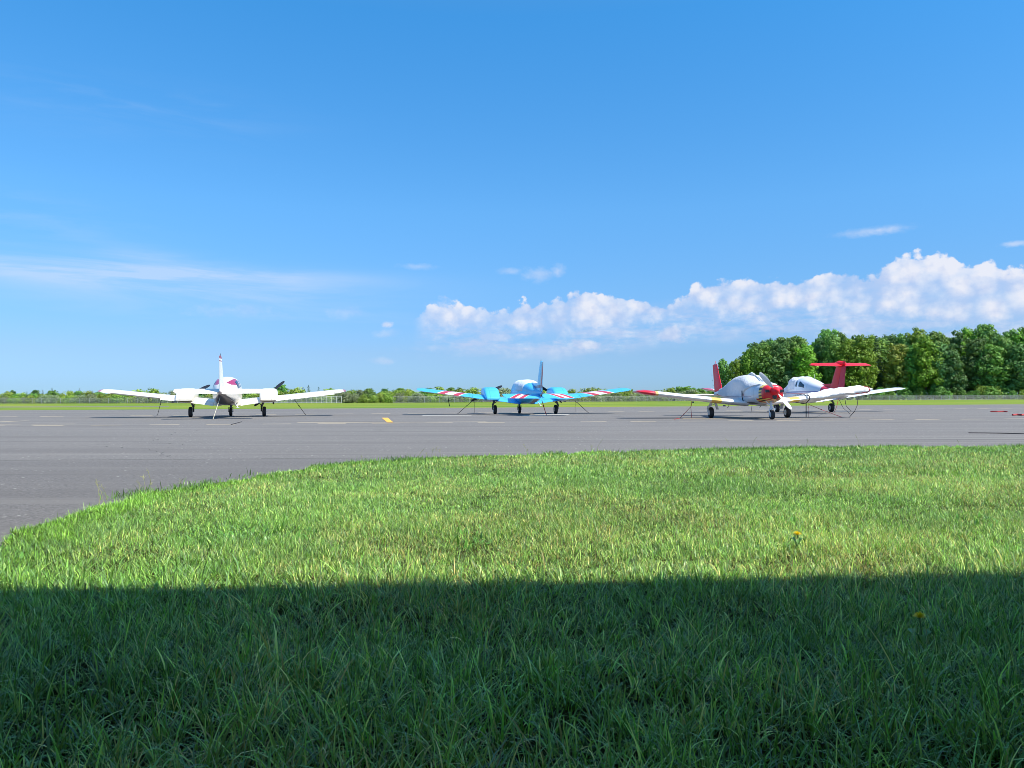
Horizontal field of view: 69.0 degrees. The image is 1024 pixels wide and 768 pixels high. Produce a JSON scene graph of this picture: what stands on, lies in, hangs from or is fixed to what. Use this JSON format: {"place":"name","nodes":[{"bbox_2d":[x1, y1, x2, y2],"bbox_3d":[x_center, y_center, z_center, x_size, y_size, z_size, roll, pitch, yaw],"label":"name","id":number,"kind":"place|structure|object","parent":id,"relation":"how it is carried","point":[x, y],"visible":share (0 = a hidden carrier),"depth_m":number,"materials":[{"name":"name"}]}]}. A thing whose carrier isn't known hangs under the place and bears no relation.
{"place":"outdoors","nodes":[
{"label":"outdoors","id":0,"kind":"place"},
{"bbox_2d":[43,406,168,406],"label":"taxiway","id":1,"kind":"structure","parent":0,"point":[105,406],"depth_m":103.12,"materials":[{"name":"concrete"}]},
{"bbox_2d":[264,396,341,402],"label":"fence gate","id":2,"kind":"structure","parent":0,"point":[281,401],"depth_m":183.69,"materials":[{"name":"grey metal"}]},
{"bbox_2d":[0,442,1023,767],"bbox_3d":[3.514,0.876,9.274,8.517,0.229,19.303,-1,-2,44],"label":"lawn grass","id":3,"kind":"structure","parent":0,"point":[964,474],"depth_m":2.68,"materials":[{"name":"green plant"}]},
{"bbox_2d":[96,435,959,503],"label":"seed stalks","id":4,"kind":"object","parent":3,"relation":"on","point":[591,446],"visible":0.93,"depth_m":6.58,"materials":[{"name":"plant"}]},
{"bbox_2d":[790,531,804,545],"bbox_3d":[1.518,0.828,3.944,0.074,0.099,0.075,0,-1,0],"label":"dandelion","id":5,"kind":"object","parent":3,"relation":"on","point":[797,541],"visible":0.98,"depth_m":3.95,"materials":[{"name":"green plant"}]},
{"bbox_2d":[903,611,934,644],"bbox_3d":[1.304,0.785,2.360,0.092,0.122,0.094,0,-1,0],"label":"dandelion","id":6,"kind":"object","parent":3,"relation":"on","point":[919,615],"visible":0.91,"depth_m":2.37,"materials":[{"name":"green plant"}]},
{"bbox_2d":[0,404,1023,546],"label":"apron","id":7,"kind":"object","parent":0,"point":[48,472],"visible":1,"depth_m":16.54,"materials":[{"name":"grey asphalt"}]},
{"bbox_2d":[98,353,345,416],"bbox_3d":[-13.570,0.187,36.493,9.100,2.841,9.304,-1,-1,33],"label":"light aircraft","id":8,"kind":"object","parent":7,"relation":"on","point":[230,391],"visible":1,"depth_m":35.45,"materials":[{"name":"metal"}]},
{"bbox_2d":[4,418,696,422],"bbox_3d":[-3.363,1.404,28.355,33.873,0.001,4.803,0,-1,-1],"label":"solid line","id":9,"kind":"object","parent":7,"relation":"on","point":[353,422],"visible":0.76,"depth_m":26.80,"materials":[{"name":"paint"}]},
{"bbox_2d":[35,419,928,425],"bbox_3d":[1.090,1.349,26.400,48.530,0.001,0.240,0,-1,-6],"label":"dashed line","id":10,"kind":"object","parent":7,"relation":"on","point":[478,422],"visible":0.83,"depth_m":25.65,"materials":[{"name":"paint"}]},
{"bbox_2d":[40,408,987,416],"bbox_3d":[6.635,1.758,47.477,81.660,0.001,0.420,0,-1,-16],"label":"dashed line","id":11,"kind":"object","parent":7,"relation":"on","point":[517,412],"visible":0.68,"depth_m":45.52,"materials":[{"name":"paint"}]},
{"bbox_2d":[417,361,630,413],"bbox_3d":[0.538,0.259,40.913,9.494,2.781,9.350,-1,-1,33],"label":"light aircraft","id":12,"kind":"object","parent":7,"relation":"on","point":[527,391],"visible":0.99,"depth_m":40.16,"materials":[{"name":"metal"}]},
{"bbox_2d":[633,361,872,418],"bbox_3d":[10.488,0.122,31.902,8.661,2.621,8.159,-1,-1,33],"label":"light aircraft","id":13,"kind":"object","parent":7,"relation":"on","point":[760,389],"visible":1,"depth_m":30.53,"materials":[{"name":"silver metal"}]},
{"bbox_2d":[701,361,904,411],"bbox_3d":[17.055,0.255,43.691,8.975,2.790,8.961,-1,-2,42],"label":"light aircraft","id":14,"kind":"object","parent":7,"relation":"on","point":[800,385],"visible":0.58,"depth_m":42.39,"materials":[{"name":"metal"}]},
{"bbox_2d":[0,398,1023,409],"bbox_3d":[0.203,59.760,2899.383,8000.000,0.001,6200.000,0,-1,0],"label":"ground","id":15,"kind":"structure","parent":0,"point":[38,406],"depth_m":110.76,"materials":[{"name":"green plant"}]},
{"bbox_2d":[1,391,14,403],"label":"scrub bush","id":16,"kind":"object","parent":15,"relation":"on","point":[7,393],"visible":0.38,"depth_m":235.00,"materials":[{"name":"green plant"}]},
{"bbox_2d":[6,396,20,403],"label":"scrub bush","id":17,"kind":"object","parent":15,"relation":"on","point":[11,397],"visible":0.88,"depth_m":225.28,"materials":[{"name":"green plant"}]},
{"bbox_2d":[25,395,34,403],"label":"scrub bush","id":18,"kind":"object","parent":15,"relation":"on","point":[30,397],"visible":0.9,"depth_m":225.50,"materials":[{"name":"green plant"}]},
{"bbox_2d":[36,395,54,403],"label":"scrub bush","id":19,"kind":"object","parent":15,"relation":"on","point":[44,397],"visible":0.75,"depth_m":222.40,"materials":[{"name":"green plant"}]},
{"bbox_2d":[46,395,62,402],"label":"scrub bush","id":20,"kind":"object","parent":15,"relation":"on","point":[55,397],"visible":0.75,"depth_m":223.07,"materials":[{"name":"green plant"}]},
{"bbox_2d":[64,395,77,402],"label":"scrub bush","id":21,"kind":"object","parent":15,"relation":"on","point":[69,398],"visible":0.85,"depth_m":218.96,"materials":[{"name":"green plant"}]},
{"bbox_2d":[68,395,85,402],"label":"scrub bush","id":22,"kind":"object","parent":15,"relation":"on","point":[81,396],"visible":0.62,"depth_m":220.19,"materials":[{"name":"green plant"}]},
{"bbox_2d":[81,394,99,402],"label":"scrub bush","id":23,"kind":"object","parent":15,"relation":"on","point":[93,396],"visible":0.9,"depth_m":216.27,"materials":[{"name":"green plant"}]},
{"bbox_2d":[96,394,105,402],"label":"scrub bush","id":24,"kind":"object","parent":15,"relation":"on","point":[99,396],"visible":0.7,"depth_m":217.92,"materials":[{"name":"green plant"}]},
{"bbox_2d":[109,394,124,402],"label":"scrub bush","id":25,"kind":"object","parent":15,"relation":"on","point":[115,397],"visible":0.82,"depth_m":213.31,"materials":[{"name":"green plant"}]},
{"bbox_2d":[144,388,159,402],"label":"scrub bush","id":26,"kind":"object","parent":15,"relation":"on","point":[153,390],"visible":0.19,"depth_m":213.84,"materials":[{"name":"green plant"}]},
{"bbox_2d":[0,397,331,403],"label":"chain link fence","id":27,"kind":"object","parent":15,"relation":"on","point":[110,400],"visible":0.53,"depth_m":214.14,"materials":[{"name":"grey metal"}]},
{"bbox_2d":[276,385,287,392],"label":"distant tree","id":28,"kind":"object","parent":15,"relation":"on","point":[282,388],"visible":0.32,"depth_m":388.47,"materials":[{"name":"green plant"}]},
{"bbox_2d":[290,387,309,401],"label":"scrub bush","id":29,"kind":"object","parent":15,"relation":"on","point":[296,390],"visible":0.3,"depth_m":197.05,"materials":[{"name":"green plant"}]},
{"bbox_2d":[309,397,320,402],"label":"scrub bush","id":30,"kind":"object","parent":15,"relation":"on","point":[314,399],"visible":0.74,"depth_m":190.85,"materials":[{"name":"green plant"}]},
{"bbox_2d":[318,395,335,402],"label":"scrub bush","id":31,"kind":"object","parent":15,"relation":"on","point":[323,399],"visible":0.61,"depth_m":188.96,"materials":[{"name":"green plant"}]},
{"bbox_2d":[334,392,355,402],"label":"scrub bush","id":32,"kind":"object","parent":15,"relation":"on","point":[343,394],"visible":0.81,"depth_m":190.48,"materials":[{"name":"green plant"}]},
{"bbox_2d":[345,393,359,402],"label":"scrub bush","id":33,"kind":"object","parent":15,"relation":"on","point":[354,397],"visible":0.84,"depth_m":191.25,"materials":[{"name":"green plant"}]},
{"bbox_2d":[358,394,369,402],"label":"scrub bush","id":34,"kind":"object","parent":15,"relation":"on","point":[363,398],"visible":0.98,"depth_m":189.81,"materials":[{"name":"green plant"}]},
{"bbox_2d":[355,389,372,402],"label":"scrub bush","id":35,"kind":"object","parent":15,"relation":"on","point":[359,393],"visible":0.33,"depth_m":197.02,"materials":[{"name":"green plant"}]},
{"bbox_2d":[362,388,376,402],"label":"scrub bush","id":36,"kind":"object","parent":15,"relation":"on","point":[370,392],"visible":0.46,"depth_m":196.34,"materials":[{"name":"green plant"}]},
{"bbox_2d":[369,395,378,402],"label":"scrub bush","id":37,"kind":"object","parent":15,"relation":"on","point":[373,397],"visible":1,"depth_m":191.47,"materials":[{"name":"green plant"}]},
{"bbox_2d":[376,393,384,402],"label":"scrub bush","id":38,"kind":"object","parent":15,"relation":"on","point":[379,395],"visible":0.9,"depth_m":192.26,"materials":[{"name":"green plant"}]},
{"bbox_2d":[380,393,395,402],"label":"scrub bush","id":39,"kind":"object","parent":15,"relation":"on","point":[389,399],"visible":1,"depth_m":192.92,"materials":[{"name":"green plant"}]},
{"bbox_2d":[393,393,408,402],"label":"scrub bush","id":40,"kind":"object","parent":15,"relation":"on","point":[401,396],"visible":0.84,"depth_m":194.01,"materials":[{"name":"green plant"}]},
{"bbox_2d":[399,389,414,402],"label":"scrub bush","id":41,"kind":"object","parent":15,"relation":"on","point":[408,391],"visible":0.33,"depth_m":199.01,"materials":[{"name":"green plant"}]},
{"bbox_2d":[407,393,422,402],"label":"scrub bush","id":42,"kind":"object","parent":15,"relation":"on","point":[412,396],"visible":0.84,"depth_m":194.36,"materials":[{"name":"green plant"}]},
{"bbox_2d":[425,393,436,402],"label":"scrub bush","id":43,"kind":"object","parent":15,"relation":"on","point":[429,396],"visible":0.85,"depth_m":194.84,"materials":[{"name":"green plant"}]},
{"bbox_2d":[431,386,450,400],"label":"scrub bush","id":44,"kind":"object","parent":15,"relation":"on","point":[438,388],"visible":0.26,"depth_m":203.58,"materials":[{"name":"green plant"}]},
{"bbox_2d":[442,395,453,402],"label":"scrub bush","id":45,"kind":"object","parent":15,"relation":"on","point":[446,400],"visible":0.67,"depth_m":197.29,"materials":[{"name":"green plant"}]},
{"bbox_2d":[466,387,481,401],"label":"scrub bush","id":46,"kind":"object","parent":15,"relation":"on","point":[474,390],"visible":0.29,"depth_m":208.23,"materials":[{"name":"green plant"}]},
{"bbox_2d":[580,387,601,401],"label":"scrub bush","id":47,"kind":"object","parent":15,"relation":"on","point":[589,390],"visible":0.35,"depth_m":223.31,"materials":[{"name":"green plant"}]},
{"bbox_2d":[603,393,612,401],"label":"scrub bush","id":48,"kind":"object","parent":15,"relation":"on","point":[609,396],"visible":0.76,"depth_m":221.73,"materials":[{"name":"green plant"}]},
{"bbox_2d":[608,393,623,401],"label":"scrub bush","id":49,"kind":"object","parent":15,"relation":"on","point":[614,395],"visible":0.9,"depth_m":221.31,"materials":[{"name":"green plant"}]},
{"bbox_2d":[621,392,629,401],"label":"scrub bush","id":50,"kind":"object","parent":15,"relation":"on","point":[625,395],"visible":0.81,"depth_m":224.73,"materials":[{"name":"green plant"}]},
{"bbox_2d":[684,389,697,400],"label":"scrub bush","id":51,"kind":"object","parent":15,"relation":"on","point":[689,391],"visible":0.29,"depth_m":243.71,"materials":[{"name":"green plant"}]},
{"bbox_2d":[395,395,1023,402],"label":"chain link fence","id":52,"kind":"object","parent":15,"relation":"on","point":[988,396],"visible":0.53,"depth_m":230.38,"materials":[{"name":"grey metal"}]},
{"bbox_2d":[718,358,729,387],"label":"broadleaf tree","id":53,"kind":"object","parent":15,"relation":"on","point":[723,373],"visible":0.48,"depth_m":343.63,"materials":[{"name":"green plant"}]},
{"bbox_2d":[725,358,742,384],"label":"broadleaf tree","id":54,"kind":"object","parent":15,"relation":"on","point":[734,371],"visible":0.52,"depth_m":336.91,"materials":[{"name":"green plant"}]},
{"bbox_2d":[739,348,763,374],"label":"broadleaf tree","id":55,"kind":"object","parent":15,"relation":"on","point":[747,363],"visible":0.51,"depth_m":336.18,"materials":[{"name":"green plant"}]},
{"bbox_2d":[748,342,777,382],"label":"broadleaf tree","id":56,"kind":"object","parent":15,"relation":"on","point":[764,350],"visible":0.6,"depth_m":333.63,"materials":[{"name":"green plant"}]},
{"bbox_2d":[764,341,794,388],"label":"broadleaf tree","id":57,"kind":"object","parent":15,"relation":"on","point":[778,358],"visible":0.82,"depth_m":331.95,"materials":[{"name":"green plant"}]},
{"bbox_2d":[776,336,795,351],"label":"broadleaf tree","id":58,"kind":"object","parent":15,"relation":"on","point":[780,341],"visible":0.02,"depth_m":344.66,"materials":[{"name":"green plant"}]},
{"bbox_2d":[781,341,802,387],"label":"broadleaf tree","id":59,"kind":"object","parent":15,"relation":"on","point":[791,348],"visible":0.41,"depth_m":333.41,"materials":[{"name":"green plant"}]},
{"bbox_2d":[790,335,808,371],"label":"broadleaf tree","id":60,"kind":"object","parent":15,"relation":"on","point":[799,340],"visible":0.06,"depth_m":342.51,"materials":[{"name":"green plant"}]},
{"bbox_2d":[792,343,822,380],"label":"broadleaf tree","id":61,"kind":"object","parent":15,"relation":"on","point":[807,353],"visible":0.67,"depth_m":326.26,"materials":[{"name":"green plant"}]},
{"bbox_2d":[811,338,830,383],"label":"broadleaf tree","id":62,"kind":"object","parent":15,"relation":"on","point":[819,347],"visible":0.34,"depth_m":332.68,"materials":[{"name":"green plant"}]},
{"bbox_2d":[816,329,837,376],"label":"broadleaf tree","id":63,"kind":"object","parent":15,"relation":"on","point":[823,334],"visible":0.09,"depth_m":338.90,"materials":[{"name":"green plant"}]},
{"bbox_2d":[821,334,846,383],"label":"broadleaf tree","id":64,"kind":"object","parent":15,"relation":"on","point":[833,343],"visible":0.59,"depth_m":328.38,"materials":[{"name":"green plant"}]},
{"bbox_2d":[837,331,849,385],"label":"broadleaf tree","id":65,"kind":"object","parent":15,"relation":"on","point":[843,338],"visible":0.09,"depth_m":338.09,"materials":[{"name":"green plant"}]},
{"bbox_2d":[831,338,872,386],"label":"broadleaf tree","id":66,"kind":"object","parent":15,"relation":"on","point":[848,349],"visible":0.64,"depth_m":320.22,"materials":[{"name":"green plant"}]},
{"bbox_2d":[848,335,879,399],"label":"broadleaf tree","id":67,"kind":"object","parent":15,"relation":"on","point":[865,345],"visible":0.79,"depth_m":318.82,"materials":[{"name":"green plant"}]},
{"bbox_2d":[864,334,887,387],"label":"broadleaf tree","id":68,"kind":"object","parent":15,"relation":"on","point":[873,337],"visible":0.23,"depth_m":330.36,"materials":[{"name":"green plant"}]},
{"bbox_2d":[869,336,885,399],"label":"broadleaf tree","id":69,"kind":"object","parent":15,"relation":"on","point":[880,369],"visible":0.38,"depth_m":327.95,"materials":[{"name":"green plant"}]},
{"bbox_2d":[864,338,891,399],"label":"broadleaf tree","id":70,"kind":"object","parent":15,"relation":"on","point":[883,341],"visible":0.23,"depth_m":331.19,"materials":[{"name":"green plant"}]},
{"bbox_2d":[874,387,886,399],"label":"shrub","id":71,"kind":"object","parent":15,"relation":"on","point":[880,395],"visible":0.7,"depth_m":314.20,"materials":[{"name":"green plant"}]},
{"bbox_2d":[883,387,895,399],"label":"shrub","id":72,"kind":"object","parent":15,"relation":"on","point":[891,394],"visible":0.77,"depth_m":312.32,"materials":[{"name":"green plant"}]},
{"bbox_2d":[881,334,899,387],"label":"broadleaf tree","id":73,"kind":"object","parent":15,"relation":"on","point":[892,338],"visible":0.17,"depth_m":333.02,"materials":[{"name":"green plant"}]},
{"bbox_2d":[882,343,910,392],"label":"broadleaf tree","id":74,"kind":"object","parent":15,"relation":"on","point":[893,375],"visible":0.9,"depth_m":319.78,"materials":[{"name":"green plant"}]},
{"bbox_2d":[894,333,913,399],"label":"broadleaf tree","id":75,"kind":"object","parent":15,"relation":"on","point":[902,339],"visible":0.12,"depth_m":331.42,"materials":[{"name":"green plant"}]},
{"bbox_2d":[897,387,911,399],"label":"shrub","id":76,"kind":"object","parent":15,"relation":"on","point":[903,394],"visible":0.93,"depth_m":313.19,"materials":[{"name":"green plant"}]},
{"bbox_2d":[897,345,924,399],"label":"broadleaf tree","id":77,"kind":"object","parent":15,"relation":"on","point":[909,352],"visible":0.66,"depth_m":317.56,"materials":[{"name":"green plant"}]},
{"bbox_2d":[905,327,928,389],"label":"broadleaf tree","id":78,"kind":"object","parent":15,"relation":"on","point":[915,335],"visible":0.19,"depth_m":328.69,"materials":[{"name":"green plant"}]},
{"bbox_2d":[912,387,929,399],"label":"shrub","id":79,"kind":"object","parent":15,"relation":"on","point":[917,392],"visible":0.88,"depth_m":313.61,"materials":[{"name":"green plant"}]},
{"bbox_2d":[907,335,947,399],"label":"broadleaf tree","id":80,"kind":"object","parent":15,"relation":"on","point":[925,359],"visible":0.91,"depth_m":312.21,"materials":[{"name":"green plant"}]},
{"bbox_2d":[928,387,937,399],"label":"shrub","id":81,"kind":"object","parent":15,"relation":"on","point":[931,390],"visible":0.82,"depth_m":311.74,"materials":[{"name":"green plant"}]},
{"bbox_2d":[927,331,944,399],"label":"broadleaf tree","id":82,"kind":"object","parent":15,"relation":"on","point":[934,335],"visible":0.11,"depth_m":327.88,"materials":[{"name":"green plant"}]},
{"bbox_2d":[932,386,946,399],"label":"shrub","id":83,"kind":"object","parent":15,"relation":"on","point":[940,392],"visible":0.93,"depth_m":307.13,"materials":[{"name":"green plant"}]},
{"bbox_2d":[924,341,957,390],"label":"broadleaf tree","id":84,"kind":"object","parent":15,"relation":"on","point":[943,367],"visible":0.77,"depth_m":310.32,"materials":[{"name":"green plant"}]},
{"bbox_2d":[933,334,954,399],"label":"broadleaf tree","id":85,"kind":"object","parent":15,"relation":"on","point":[945,340],"visible":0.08,"depth_m":326.57,"materials":[{"name":"green plant"}]},
{"bbox_2d":[944,391,952,399],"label":"shrub","id":86,"kind":"object","parent":15,"relation":"on","point":[947,394],"visible":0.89,"depth_m":305.95,"materials":[{"name":"green plant"}]},
{"bbox_2d":[939,343,968,394],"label":"broadleaf tree","id":87,"kind":"object","parent":15,"relation":"on","point":[959,383],"visible":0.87,"depth_m":308.29,"materials":[{"name":"green plant"}]},
{"bbox_2d":[948,330,966,393],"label":"broadleaf tree","id":88,"kind":"object","parent":15,"relation":"on","point":[959,337],"visible":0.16,"depth_m":324.76,"materials":[{"name":"green plant"}]},
{"bbox_2d":[956,326,977,398],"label":"broadleaf tree","id":89,"kind":"object","parent":15,"relation":"on","point":[969,333],"visible":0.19,"depth_m":324.52,"materials":[{"name":"green plant"}]},
{"bbox_2d":[959,336,991,390],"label":"broadleaf tree","id":90,"kind":"object","parent":15,"relation":"on","point":[971,350],"visible":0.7,"depth_m":310.85,"materials":[{"name":"green plant"}]},
{"bbox_2d":[970,390,983,398],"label":"shrub","id":91,"kind":"object","parent":15,"relation":"on","point":[976,395],"visible":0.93,"depth_m":302.42,"materials":[{"name":"green plant"}]},
{"bbox_2d":[970,385,991,399],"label":"shrub","id":92,"kind":"object","parent":15,"relation":"on","point":[981,389],"visible":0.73,"depth_m":302.28,"materials":[{"name":"green plant"}]},
{"bbox_2d":[972,324,998,374],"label":"broadleaf tree","id":93,"kind":"object","parent":15,"relation":"on","point":[983,330],"visible":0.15,"depth_m":321.61,"materials":[{"name":"green plant"}]},
{"bbox_2d":[968,343,1012,398],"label":"broadleaf tree","id":94,"kind":"object","parent":15,"relation":"on","point":[993,364],"visible":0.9,"depth_m":305.76,"materials":[{"name":"green plant"}]},
{"bbox_2d":[984,386,1000,399],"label":"shrub","id":95,"kind":"object","parent":15,"relation":"on","point":[992,389],"visible":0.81,"depth_m":299.80,"materials":[{"name":"green plant"}]},
{"bbox_2d":[986,331,1006,370],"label":"broadleaf tree","id":96,"kind":"object","parent":15,"relation":"on","point":[993,338],"visible":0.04,"depth_m":319.49,"materials":[{"name":"green plant"}]},
{"bbox_2d":[991,385,1006,399],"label":"shrub","id":97,"kind":"object","parent":15,"relation":"on","point":[998,387],"visible":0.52,"depth_m":302.47,"materials":[{"name":"green plant"}]},
{"bbox_2d":[989,335,1015,382],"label":"broadleaf tree","id":98,"kind":"object","parent":15,"relation":"on","point":[1002,341],"visible":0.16,"depth_m":310.73,"materials":[{"name":"green plant"}]},
{"bbox_2d":[1000,387,1012,399],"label":"shrub","id":99,"kind":"object","parent":15,"relation":"on","point":[1005,389],"visible":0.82,"depth_m":301.78,"materials":[{"name":"green plant"}]},
{"bbox_2d":[996,342,1023,396],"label":"broadleaf tree","id":100,"kind":"object","parent":15,"relation":"on","point":[1016,383],"visible":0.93,"depth_m":302.34,"materials":[{"name":"green plant"}]},
{"bbox_2d":[1003,328,1022,398],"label":"broadleaf tree","id":101,"kind":"object","parent":15,"relation":"on","point":[1010,334],"visible":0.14,"depth_m":318.89,"materials":[{"name":"green plant"}]},
{"bbox_2d":[1010,327,1023,344],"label":"broadleaf tree","id":102,"kind":"object","parent":15,"relation":"on","point":[1019,334],"visible":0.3,"depth_m":316.75,"materials":[{"name":"green plant"}]},
{"bbox_2d":[0,0,1023,397],"label":"sky","id":103,"kind":"structure","parent":0,"point":[376,195],"materials":[{"name":"blue"}]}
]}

